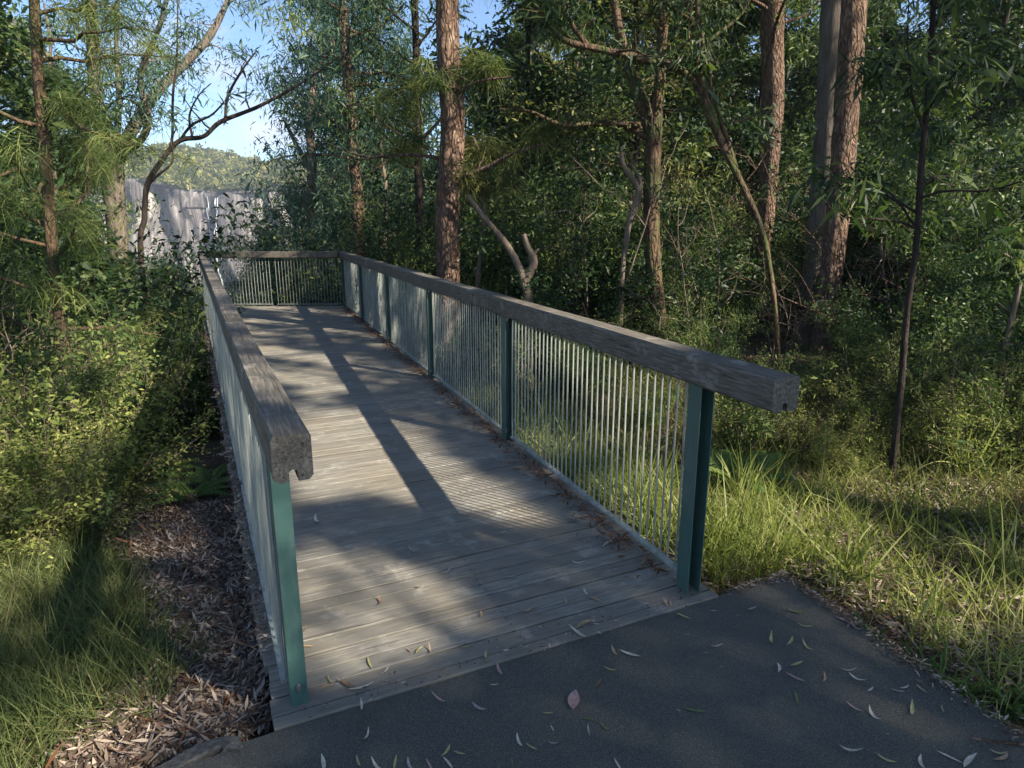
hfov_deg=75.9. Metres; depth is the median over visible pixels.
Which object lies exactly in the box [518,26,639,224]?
tree
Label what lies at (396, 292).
understorey tree
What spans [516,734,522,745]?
fallen leaf
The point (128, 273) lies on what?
bush
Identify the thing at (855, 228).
understorey tree
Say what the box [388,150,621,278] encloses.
understorey tree
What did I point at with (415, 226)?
understorey tree
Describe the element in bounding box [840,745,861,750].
fallen leaf
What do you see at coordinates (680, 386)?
shrub
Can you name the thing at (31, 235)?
understorey tree
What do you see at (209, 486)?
fern
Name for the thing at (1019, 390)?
shrub
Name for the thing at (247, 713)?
leaf litter
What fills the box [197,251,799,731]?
footbridge
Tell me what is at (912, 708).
fallen leaf
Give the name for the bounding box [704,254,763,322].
understorey tree
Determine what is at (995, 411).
shrub
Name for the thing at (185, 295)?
tree
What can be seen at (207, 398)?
shrub
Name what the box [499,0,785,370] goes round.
tree
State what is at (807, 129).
understorey tree
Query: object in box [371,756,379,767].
fallen leaf
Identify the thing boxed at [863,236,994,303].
dead sapling
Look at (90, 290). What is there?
understorey tree
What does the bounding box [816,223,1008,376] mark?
understorey tree
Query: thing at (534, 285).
understorey tree
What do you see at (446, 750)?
fallen leaf
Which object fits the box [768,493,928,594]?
grass tussock
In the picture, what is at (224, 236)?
tree
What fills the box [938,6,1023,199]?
tree
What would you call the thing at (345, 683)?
fallen leaf
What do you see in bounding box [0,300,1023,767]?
ground
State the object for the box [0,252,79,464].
dead sapling
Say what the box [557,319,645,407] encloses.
shrub
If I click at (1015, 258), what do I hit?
sapling
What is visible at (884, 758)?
fallen leaf
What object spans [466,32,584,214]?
tree
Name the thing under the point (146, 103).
tree
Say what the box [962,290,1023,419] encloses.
understorey tree
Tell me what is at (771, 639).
fallen leaf
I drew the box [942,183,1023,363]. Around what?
understorey tree
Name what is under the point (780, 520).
grass tussock
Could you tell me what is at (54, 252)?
tree
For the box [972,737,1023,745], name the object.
twig
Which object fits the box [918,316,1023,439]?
shrub
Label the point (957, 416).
shrub
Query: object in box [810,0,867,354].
tree
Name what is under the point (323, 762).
fallen leaf
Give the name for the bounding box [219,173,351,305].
tree
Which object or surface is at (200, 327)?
tree
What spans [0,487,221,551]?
shrub
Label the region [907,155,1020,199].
understorey tree
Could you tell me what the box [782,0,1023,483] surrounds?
sapling
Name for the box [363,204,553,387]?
understorey tree
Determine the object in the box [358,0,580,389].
tree
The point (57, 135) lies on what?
tree
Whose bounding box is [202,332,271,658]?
leaf litter
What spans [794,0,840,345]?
tree
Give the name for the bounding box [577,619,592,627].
fallen leaf
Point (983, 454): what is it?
grass tussock
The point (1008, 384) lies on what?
shrub
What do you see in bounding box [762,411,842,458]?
shrub
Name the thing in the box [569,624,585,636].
fallen leaf
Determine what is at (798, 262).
understorey tree
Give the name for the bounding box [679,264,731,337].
dead sapling
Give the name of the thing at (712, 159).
tree
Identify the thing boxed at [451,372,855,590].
grass
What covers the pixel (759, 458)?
fern
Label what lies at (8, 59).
tree
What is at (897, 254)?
understorey tree
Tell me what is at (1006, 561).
grass tussock
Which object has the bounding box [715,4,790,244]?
tree
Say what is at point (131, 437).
shrub
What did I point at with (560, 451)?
grass tussock
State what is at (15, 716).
grass
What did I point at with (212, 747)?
kerb
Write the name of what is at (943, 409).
shrub
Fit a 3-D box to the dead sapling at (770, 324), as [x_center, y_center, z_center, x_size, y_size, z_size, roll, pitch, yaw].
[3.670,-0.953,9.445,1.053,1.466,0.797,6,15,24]
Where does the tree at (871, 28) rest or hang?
on the ground at (214, 460)
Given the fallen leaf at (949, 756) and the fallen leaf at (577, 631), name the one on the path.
the fallen leaf at (949, 756)
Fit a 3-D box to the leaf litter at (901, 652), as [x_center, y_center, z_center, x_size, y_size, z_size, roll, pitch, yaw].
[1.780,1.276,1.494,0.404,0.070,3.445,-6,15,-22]
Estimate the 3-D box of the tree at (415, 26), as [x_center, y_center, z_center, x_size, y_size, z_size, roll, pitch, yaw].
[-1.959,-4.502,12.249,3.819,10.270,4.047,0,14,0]
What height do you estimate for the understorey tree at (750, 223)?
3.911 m
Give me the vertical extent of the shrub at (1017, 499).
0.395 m
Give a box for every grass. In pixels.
[0,508,226,767]
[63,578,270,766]
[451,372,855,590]
[677,415,1023,726]
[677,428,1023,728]
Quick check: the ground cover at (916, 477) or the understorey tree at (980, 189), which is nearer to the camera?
the ground cover at (916, 477)
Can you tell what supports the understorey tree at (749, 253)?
on the ground at (214, 460)
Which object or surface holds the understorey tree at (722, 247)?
on the ground at (214, 460)
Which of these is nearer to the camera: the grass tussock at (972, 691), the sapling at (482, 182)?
the grass tussock at (972, 691)
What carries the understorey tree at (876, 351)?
on the ground at (214, 460)
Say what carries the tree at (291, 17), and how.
on the ground at (214, 460)
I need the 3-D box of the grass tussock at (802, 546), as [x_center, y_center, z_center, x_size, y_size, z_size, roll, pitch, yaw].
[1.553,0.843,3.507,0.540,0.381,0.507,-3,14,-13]
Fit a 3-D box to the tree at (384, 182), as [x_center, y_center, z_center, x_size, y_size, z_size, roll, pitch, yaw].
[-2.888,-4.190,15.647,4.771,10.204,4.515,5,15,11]
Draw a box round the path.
[181,576,1023,767]
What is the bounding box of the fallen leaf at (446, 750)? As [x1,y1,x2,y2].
[441,744,449,755]
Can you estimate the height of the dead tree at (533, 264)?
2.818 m
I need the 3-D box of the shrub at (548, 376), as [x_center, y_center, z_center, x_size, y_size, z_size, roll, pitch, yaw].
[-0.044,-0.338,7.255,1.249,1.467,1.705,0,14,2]
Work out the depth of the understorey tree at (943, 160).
10.74 m
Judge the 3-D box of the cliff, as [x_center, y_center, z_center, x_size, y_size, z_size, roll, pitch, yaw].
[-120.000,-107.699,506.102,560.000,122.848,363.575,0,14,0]
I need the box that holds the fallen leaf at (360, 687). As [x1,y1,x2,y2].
[350,682,372,688]
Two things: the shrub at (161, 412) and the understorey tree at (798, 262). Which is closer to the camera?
the shrub at (161, 412)
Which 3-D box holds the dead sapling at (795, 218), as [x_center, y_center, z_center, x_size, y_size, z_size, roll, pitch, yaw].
[5.423,-1.799,9.459,4.403,2.985,1.524,7,15,27]
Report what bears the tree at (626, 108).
on the ground at (214, 460)
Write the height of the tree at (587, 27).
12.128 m
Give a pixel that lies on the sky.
(237, 135)
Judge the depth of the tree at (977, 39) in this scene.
22.78 m
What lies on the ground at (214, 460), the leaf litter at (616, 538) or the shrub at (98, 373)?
the shrub at (98, 373)
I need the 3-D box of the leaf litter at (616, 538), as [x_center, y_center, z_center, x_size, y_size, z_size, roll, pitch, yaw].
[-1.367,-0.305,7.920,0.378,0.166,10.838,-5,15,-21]
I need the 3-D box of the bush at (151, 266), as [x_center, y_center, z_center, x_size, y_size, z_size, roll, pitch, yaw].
[-8.735,-0.434,11.417,7.714,6.138,5.059,9,16,32]
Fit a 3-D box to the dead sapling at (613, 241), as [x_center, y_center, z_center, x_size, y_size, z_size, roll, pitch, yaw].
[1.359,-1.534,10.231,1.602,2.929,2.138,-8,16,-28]
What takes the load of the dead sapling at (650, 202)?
on the ground at (214, 460)
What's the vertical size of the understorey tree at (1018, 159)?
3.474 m
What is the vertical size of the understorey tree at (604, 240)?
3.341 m
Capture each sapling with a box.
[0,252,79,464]
[0,296,94,413]
[0,316,136,438]
[434,127,537,382]
[463,123,809,296]
[528,66,700,370]
[533,141,681,305]
[548,188,678,351]
[617,147,641,376]
[657,183,762,348]
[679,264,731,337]
[686,170,880,328]
[697,181,966,352]
[729,217,1023,351]
[733,155,1017,339]
[737,268,808,359]
[766,274,827,366]
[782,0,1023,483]
[813,164,996,354]
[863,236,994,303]
[949,226,1023,412]
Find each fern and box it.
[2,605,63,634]
[127,449,197,476]
[143,476,229,504]
[178,462,230,484]
[679,436,795,492]
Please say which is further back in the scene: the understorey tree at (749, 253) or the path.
the understorey tree at (749, 253)
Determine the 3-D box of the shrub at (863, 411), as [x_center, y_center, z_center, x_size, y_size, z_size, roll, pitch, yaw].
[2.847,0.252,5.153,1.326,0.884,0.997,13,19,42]
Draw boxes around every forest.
[0,0,1009,405]
[64,141,362,237]
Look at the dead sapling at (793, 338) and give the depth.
8.58 m
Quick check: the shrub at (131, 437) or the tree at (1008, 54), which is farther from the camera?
the tree at (1008, 54)
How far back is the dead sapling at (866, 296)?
7.98 m
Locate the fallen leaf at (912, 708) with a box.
[910,699,913,713]
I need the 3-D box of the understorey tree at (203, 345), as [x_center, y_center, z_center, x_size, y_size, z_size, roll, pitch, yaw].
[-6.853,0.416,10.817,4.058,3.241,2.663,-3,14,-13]
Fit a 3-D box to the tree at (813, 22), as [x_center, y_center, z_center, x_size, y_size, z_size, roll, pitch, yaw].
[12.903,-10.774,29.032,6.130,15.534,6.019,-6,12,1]
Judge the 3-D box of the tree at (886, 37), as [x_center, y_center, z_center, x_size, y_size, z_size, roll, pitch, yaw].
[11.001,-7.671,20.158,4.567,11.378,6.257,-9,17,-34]
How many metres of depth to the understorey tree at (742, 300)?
12.12 m
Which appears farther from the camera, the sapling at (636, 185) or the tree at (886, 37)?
the tree at (886, 37)
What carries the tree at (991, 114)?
on the ground at (214, 460)
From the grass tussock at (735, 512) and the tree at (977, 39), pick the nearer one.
the grass tussock at (735, 512)
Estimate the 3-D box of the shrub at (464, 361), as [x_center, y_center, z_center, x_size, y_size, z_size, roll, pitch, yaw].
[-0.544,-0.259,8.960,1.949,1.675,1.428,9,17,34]
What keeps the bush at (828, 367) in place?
on the ground at (214, 460)
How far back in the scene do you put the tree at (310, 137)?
17.82 m
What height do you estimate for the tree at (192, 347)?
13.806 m
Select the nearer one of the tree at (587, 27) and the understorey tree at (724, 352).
the understorey tree at (724, 352)
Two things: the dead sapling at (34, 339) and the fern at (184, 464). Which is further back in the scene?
the dead sapling at (34, 339)
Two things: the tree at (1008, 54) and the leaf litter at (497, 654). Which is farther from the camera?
the tree at (1008, 54)
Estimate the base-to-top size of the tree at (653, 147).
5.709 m
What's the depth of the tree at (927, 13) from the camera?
28.69 m
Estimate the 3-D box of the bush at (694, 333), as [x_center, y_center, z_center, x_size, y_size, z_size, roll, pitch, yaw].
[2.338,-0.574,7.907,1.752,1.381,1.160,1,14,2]
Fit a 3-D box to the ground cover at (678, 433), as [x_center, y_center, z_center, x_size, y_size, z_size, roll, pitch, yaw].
[0.802,0.374,8.641,4.086,2.073,8.490,-5,15,-20]
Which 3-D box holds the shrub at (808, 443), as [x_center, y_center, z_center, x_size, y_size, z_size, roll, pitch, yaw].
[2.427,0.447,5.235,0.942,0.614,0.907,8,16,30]
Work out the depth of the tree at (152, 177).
10.80 m
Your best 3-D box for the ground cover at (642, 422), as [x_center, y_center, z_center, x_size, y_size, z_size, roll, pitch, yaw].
[0.853,0.355,8.135,3.728,1.623,7.267,-5,15,-20]
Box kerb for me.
[155,736,242,767]
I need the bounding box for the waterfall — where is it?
[207,197,227,284]
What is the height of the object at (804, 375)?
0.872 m
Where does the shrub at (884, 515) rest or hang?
on the ground at (214, 460)
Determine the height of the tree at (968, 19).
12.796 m
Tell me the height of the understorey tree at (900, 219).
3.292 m
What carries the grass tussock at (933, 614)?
on the ground at (214, 460)
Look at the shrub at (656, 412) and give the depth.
6.04 m
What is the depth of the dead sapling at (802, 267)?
10.33 m
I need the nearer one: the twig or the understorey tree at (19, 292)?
the twig
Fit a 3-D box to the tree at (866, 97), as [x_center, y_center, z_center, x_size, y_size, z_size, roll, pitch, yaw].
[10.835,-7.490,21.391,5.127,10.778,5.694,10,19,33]
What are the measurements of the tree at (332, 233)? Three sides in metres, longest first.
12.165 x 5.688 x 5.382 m
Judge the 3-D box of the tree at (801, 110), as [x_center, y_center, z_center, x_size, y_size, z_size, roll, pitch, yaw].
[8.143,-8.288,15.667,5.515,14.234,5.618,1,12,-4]
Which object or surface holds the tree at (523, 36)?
on the ground at (214, 460)
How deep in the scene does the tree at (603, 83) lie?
13.41 m
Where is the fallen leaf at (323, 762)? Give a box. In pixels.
[321,753,325,767]
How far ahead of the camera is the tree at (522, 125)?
23.27 m
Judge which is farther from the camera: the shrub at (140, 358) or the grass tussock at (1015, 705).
the shrub at (140, 358)
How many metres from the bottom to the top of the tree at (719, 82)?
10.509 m
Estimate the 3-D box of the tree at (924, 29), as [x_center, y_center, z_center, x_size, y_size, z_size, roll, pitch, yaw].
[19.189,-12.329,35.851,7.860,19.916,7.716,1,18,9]
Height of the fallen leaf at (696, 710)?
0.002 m
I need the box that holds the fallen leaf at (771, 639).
[769,631,774,642]
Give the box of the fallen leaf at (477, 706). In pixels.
[472,702,484,709]
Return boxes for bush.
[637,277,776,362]
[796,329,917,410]
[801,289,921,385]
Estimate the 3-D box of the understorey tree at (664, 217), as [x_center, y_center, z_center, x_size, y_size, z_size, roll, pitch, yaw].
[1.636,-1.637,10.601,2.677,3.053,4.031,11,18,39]
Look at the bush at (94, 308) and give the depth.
9.90 m
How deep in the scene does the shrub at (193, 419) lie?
10.84 m
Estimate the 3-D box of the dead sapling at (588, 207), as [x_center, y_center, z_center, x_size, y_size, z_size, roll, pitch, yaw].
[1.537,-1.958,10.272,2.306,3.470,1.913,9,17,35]
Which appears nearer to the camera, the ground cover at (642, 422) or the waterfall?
the ground cover at (642, 422)
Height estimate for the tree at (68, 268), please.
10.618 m
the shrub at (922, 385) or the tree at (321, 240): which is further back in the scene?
the tree at (321, 240)
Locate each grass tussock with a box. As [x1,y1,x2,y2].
[533,425,581,472]
[605,462,680,539]
[667,455,776,557]
[708,478,831,571]
[709,435,800,507]
[758,512,845,578]
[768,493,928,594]
[853,605,892,646]
[872,557,978,622]
[879,632,967,682]
[890,403,1022,482]
[909,603,1002,652]
[920,650,997,712]
[934,484,1023,584]
[966,650,1023,731]
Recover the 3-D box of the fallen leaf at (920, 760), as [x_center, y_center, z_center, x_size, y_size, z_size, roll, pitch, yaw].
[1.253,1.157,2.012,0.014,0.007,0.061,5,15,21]
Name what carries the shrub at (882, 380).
on the ground at (214, 460)
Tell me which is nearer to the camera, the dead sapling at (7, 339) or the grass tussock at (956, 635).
the grass tussock at (956, 635)
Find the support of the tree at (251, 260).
on the ground at (214, 460)
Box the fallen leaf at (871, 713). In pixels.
[869,705,879,718]
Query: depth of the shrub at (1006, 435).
4.75 m
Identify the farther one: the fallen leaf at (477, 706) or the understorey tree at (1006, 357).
the understorey tree at (1006, 357)
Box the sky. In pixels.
[0,0,1023,160]
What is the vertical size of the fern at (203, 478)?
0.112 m
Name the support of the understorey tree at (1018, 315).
on the ground at (214, 460)
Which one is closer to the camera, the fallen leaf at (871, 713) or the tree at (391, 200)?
the fallen leaf at (871, 713)
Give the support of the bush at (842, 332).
on the ground at (214, 460)
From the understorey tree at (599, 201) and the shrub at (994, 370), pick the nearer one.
the shrub at (994, 370)
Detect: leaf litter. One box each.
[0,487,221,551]
[37,467,272,767]
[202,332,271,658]
[317,590,686,707]
[341,305,668,578]
[725,569,1023,741]
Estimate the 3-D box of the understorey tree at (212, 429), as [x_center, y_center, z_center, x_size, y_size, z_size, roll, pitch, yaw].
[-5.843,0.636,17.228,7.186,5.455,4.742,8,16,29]
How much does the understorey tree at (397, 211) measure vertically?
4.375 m
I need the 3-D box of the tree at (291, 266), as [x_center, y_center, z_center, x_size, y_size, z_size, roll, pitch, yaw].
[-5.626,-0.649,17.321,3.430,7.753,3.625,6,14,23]
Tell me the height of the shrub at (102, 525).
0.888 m
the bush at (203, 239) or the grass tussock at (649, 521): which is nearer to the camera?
the grass tussock at (649, 521)
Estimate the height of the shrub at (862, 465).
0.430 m
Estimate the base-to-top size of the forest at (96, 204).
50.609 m
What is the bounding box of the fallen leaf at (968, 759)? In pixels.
[963,753,976,766]
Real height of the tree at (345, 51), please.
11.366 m
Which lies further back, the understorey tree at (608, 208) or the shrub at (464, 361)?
the understorey tree at (608, 208)
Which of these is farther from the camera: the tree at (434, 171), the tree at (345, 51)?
the tree at (434, 171)
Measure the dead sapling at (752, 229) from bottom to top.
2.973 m
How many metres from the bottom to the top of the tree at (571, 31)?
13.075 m
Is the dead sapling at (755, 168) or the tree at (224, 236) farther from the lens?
the tree at (224, 236)
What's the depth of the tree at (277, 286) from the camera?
16.64 m
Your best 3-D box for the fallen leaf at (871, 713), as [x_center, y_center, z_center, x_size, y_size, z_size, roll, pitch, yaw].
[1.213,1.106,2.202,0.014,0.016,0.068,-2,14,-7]
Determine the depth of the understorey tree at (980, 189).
11.41 m
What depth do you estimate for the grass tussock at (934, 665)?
2.58 m
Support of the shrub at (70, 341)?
on the ground at (214, 460)
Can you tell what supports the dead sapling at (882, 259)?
on the ground at (214, 460)
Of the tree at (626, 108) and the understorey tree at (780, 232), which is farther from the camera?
the tree at (626, 108)
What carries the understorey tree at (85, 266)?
on the ground at (214, 460)
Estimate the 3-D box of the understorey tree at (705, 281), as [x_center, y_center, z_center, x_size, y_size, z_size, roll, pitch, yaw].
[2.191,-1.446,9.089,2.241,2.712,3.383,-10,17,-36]
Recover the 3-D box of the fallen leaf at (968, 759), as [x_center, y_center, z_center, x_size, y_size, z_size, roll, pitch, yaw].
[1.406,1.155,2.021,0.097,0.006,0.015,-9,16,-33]
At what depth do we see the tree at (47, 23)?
13.58 m
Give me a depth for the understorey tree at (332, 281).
16.25 m
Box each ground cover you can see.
[468,352,906,504]
[470,356,884,490]
[712,356,1023,535]
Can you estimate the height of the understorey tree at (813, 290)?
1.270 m
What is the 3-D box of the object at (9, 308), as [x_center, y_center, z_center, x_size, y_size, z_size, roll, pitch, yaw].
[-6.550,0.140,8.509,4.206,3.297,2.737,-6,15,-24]
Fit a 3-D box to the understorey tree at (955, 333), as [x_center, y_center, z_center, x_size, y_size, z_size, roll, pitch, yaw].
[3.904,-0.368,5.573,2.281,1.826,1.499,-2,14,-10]
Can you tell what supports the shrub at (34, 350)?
on the ground at (214, 460)
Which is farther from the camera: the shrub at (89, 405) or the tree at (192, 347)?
the tree at (192, 347)
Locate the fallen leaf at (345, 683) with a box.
[340,677,354,685]
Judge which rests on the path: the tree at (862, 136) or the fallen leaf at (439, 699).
the fallen leaf at (439, 699)
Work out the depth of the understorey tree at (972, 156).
10.92 m
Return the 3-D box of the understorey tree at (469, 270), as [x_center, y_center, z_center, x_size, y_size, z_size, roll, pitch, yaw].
[-0.437,-2.031,11.676,5.102,4.057,3.363,-7,15,-27]
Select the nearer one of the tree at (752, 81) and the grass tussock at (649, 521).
the grass tussock at (649, 521)
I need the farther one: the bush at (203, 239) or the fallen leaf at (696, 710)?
the bush at (203, 239)
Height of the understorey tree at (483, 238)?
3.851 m
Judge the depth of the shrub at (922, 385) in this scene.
5.20 m
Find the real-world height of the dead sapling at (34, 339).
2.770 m
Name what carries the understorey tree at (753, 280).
on the ground at (214, 460)
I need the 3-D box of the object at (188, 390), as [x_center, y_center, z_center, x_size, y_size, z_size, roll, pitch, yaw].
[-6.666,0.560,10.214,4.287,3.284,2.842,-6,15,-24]
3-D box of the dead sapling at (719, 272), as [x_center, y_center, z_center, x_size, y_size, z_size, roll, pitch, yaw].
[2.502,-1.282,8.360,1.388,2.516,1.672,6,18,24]
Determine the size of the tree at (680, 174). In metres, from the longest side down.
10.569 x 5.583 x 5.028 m
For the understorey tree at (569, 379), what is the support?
on the ground at (214, 460)
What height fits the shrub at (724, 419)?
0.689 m
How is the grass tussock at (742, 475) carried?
on the ground at (214, 460)
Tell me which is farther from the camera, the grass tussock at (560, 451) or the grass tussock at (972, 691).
the grass tussock at (560, 451)
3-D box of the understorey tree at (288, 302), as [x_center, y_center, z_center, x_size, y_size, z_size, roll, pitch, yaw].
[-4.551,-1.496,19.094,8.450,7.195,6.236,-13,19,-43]
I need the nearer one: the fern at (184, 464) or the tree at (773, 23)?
the fern at (184, 464)
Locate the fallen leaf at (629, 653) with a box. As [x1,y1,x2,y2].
[619,649,639,655]
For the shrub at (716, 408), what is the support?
on the ground at (214, 460)
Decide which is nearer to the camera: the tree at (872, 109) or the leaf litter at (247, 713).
the leaf litter at (247, 713)
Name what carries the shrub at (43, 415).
on the ground at (214, 460)
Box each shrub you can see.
[0,270,214,462]
[0,276,172,475]
[0,305,217,445]
[0,314,206,438]
[0,327,146,495]
[0,335,223,527]
[0,350,150,570]
[0,391,117,479]
[0,420,139,575]
[0,421,194,570]
[4,359,216,445]
[10,341,211,500]
[13,301,221,450]
[19,295,213,448]
[59,310,207,458]
[189,343,215,433]
[422,307,545,395]
[453,285,562,408]
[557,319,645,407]
[576,358,688,437]
[664,345,691,413]
[681,384,737,429]
[711,393,784,449]
[712,342,817,455]
[745,406,872,463]
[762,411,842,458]
[768,362,971,467]
[777,397,886,480]
[800,363,908,425]
[815,318,947,437]
[824,433,914,484]
[831,320,993,452]
[848,506,907,525]
[868,326,1023,438]
[901,360,1023,479]
[903,326,1023,470]
[916,334,1023,478]
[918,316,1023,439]
[944,419,1023,465]
[965,486,1023,518]
[969,333,1023,443]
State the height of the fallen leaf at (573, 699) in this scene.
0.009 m
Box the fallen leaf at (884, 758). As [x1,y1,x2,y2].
[877,753,896,761]
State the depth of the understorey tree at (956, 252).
7.85 m
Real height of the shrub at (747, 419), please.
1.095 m
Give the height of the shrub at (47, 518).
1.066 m
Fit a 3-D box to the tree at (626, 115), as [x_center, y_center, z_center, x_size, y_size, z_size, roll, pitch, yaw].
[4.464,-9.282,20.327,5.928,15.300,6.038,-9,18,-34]
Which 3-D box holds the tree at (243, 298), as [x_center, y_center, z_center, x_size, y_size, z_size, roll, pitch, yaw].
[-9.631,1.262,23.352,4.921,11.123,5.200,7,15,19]
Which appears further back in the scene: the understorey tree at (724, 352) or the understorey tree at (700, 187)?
the understorey tree at (700, 187)
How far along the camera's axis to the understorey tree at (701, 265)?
13.71 m
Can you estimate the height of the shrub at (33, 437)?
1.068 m
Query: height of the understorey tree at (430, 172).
5.126 m
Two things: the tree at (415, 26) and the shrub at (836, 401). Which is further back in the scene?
the tree at (415, 26)
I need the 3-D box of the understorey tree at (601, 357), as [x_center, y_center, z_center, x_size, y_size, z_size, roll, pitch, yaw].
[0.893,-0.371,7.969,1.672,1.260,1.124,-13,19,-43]
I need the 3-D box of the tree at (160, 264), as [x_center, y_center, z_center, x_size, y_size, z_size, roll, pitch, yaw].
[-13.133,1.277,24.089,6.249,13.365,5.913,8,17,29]
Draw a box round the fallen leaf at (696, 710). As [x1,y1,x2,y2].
[683,707,703,711]
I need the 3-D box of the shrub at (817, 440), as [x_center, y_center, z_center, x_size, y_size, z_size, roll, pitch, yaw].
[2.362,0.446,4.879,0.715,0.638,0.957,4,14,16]
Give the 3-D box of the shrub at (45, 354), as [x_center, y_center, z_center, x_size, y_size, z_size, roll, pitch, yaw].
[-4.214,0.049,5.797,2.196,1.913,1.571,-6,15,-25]
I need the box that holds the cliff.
[15,158,435,299]
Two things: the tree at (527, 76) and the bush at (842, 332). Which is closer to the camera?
the bush at (842, 332)
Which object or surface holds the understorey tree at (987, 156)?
on the ground at (214, 460)
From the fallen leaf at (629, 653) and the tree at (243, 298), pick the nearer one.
the fallen leaf at (629, 653)
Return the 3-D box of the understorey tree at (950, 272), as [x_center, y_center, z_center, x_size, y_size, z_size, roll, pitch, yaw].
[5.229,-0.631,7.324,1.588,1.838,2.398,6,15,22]
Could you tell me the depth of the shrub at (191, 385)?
8.08 m
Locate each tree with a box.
[0,0,179,312]
[0,0,190,412]
[0,0,211,459]
[0,52,180,314]
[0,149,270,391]
[0,152,134,360]
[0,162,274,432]
[0,175,102,309]
[0,175,107,405]
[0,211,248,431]
[0,213,43,335]
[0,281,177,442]
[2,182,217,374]
[8,0,277,282]
[8,247,210,425]
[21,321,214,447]
[67,313,209,432]
[103,238,205,436]
[133,250,216,444]
[135,0,340,330]
[139,250,229,442]
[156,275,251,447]
[165,291,215,444]
[177,205,409,332]
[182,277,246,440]
[182,305,411,442]
[193,269,263,441]
[194,221,294,305]
[206,272,299,440]
[217,0,481,321]
[217,234,307,305]
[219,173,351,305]
[225,170,423,352]
[231,0,433,303]
[234,0,411,295]
[261,210,356,305]
[272,89,397,301]
[276,210,349,297]
[281,129,587,343]
[284,0,465,352]
[299,0,507,362]
[326,150,615,332]
[338,208,505,378]
[347,178,520,353]
[348,159,430,317]
[354,145,576,376]
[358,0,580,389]
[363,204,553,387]
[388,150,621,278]
[391,152,465,252]
[426,0,628,258]
[457,147,752,357]
[458,128,673,343]
[460,23,549,230]
[463,162,700,328]
[464,0,607,224]
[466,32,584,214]
[466,194,539,389]
[485,182,680,387]
[489,44,583,218]
[490,0,712,372]
[493,157,721,254]
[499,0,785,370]
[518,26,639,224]
[520,3,631,203]
[527,185,722,326]
[530,0,763,325]
[533,303,647,385]
[542,333,607,399]
[550,0,646,206]
[551,176,692,258]
[555,0,732,224]
[558,172,786,368]
[561,0,743,249]
[565,156,749,321]
[570,185,760,345]
[588,7,697,187]
[613,0,779,285]
[626,214,729,321]
[642,29,738,268]
[643,1,785,293]
[678,0,818,304]
[679,0,820,328]
[690,326,780,364]
[691,266,770,332]
[701,235,799,322]
[704,168,809,329]
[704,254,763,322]
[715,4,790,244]
[718,179,873,321]
[721,19,1023,342]
[724,0,991,220]
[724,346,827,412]
[737,0,915,257]
[738,216,905,342]
[742,156,944,271]
[757,0,819,215]
[768,22,909,294]
[775,101,993,318]
[779,5,906,230]
[782,20,908,268]
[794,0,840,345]
[798,271,901,355]
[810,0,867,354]
[810,230,1023,426]
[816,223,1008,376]
[836,316,1008,390]
[839,168,995,342]
[848,150,1023,336]
[850,108,1023,244]
[855,0,957,188]
[858,0,1019,200]
[864,2,943,132]
[867,88,1023,346]
[887,0,1023,224]
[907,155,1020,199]
[911,0,975,54]
[918,198,1023,362]
[918,245,1023,389]
[920,0,1022,169]
[923,174,1007,236]
[933,116,1023,280]
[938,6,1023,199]
[939,10,1020,160]
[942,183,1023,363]
[953,132,1023,262]
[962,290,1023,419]
[1004,289,1023,374]
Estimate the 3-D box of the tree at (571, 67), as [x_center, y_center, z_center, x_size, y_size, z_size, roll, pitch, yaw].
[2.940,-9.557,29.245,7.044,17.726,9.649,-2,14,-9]
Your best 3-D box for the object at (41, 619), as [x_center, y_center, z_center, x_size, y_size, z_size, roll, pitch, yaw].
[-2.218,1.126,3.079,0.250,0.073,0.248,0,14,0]
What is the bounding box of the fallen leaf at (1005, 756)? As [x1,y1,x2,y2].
[995,752,1007,759]
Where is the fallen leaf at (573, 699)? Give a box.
[568,690,579,708]
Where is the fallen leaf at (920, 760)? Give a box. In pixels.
[918,754,924,767]
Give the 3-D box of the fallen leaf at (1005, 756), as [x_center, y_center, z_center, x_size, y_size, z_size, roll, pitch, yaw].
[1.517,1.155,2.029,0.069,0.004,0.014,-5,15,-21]
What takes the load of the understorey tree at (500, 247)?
on the ground at (214, 460)
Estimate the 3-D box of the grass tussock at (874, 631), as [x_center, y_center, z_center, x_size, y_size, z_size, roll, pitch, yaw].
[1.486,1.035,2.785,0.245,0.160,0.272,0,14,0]
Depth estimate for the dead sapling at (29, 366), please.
6.33 m
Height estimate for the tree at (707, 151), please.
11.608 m
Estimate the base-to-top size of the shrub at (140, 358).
2.093 m
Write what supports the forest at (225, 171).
on the cliff
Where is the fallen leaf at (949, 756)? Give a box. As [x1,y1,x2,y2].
[938,751,960,761]
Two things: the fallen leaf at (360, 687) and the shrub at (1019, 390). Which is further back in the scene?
the shrub at (1019, 390)
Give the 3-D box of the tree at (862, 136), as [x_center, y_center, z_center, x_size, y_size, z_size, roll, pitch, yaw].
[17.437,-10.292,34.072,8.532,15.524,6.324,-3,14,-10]
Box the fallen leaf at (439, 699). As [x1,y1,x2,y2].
[431,691,446,701]
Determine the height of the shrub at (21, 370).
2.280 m

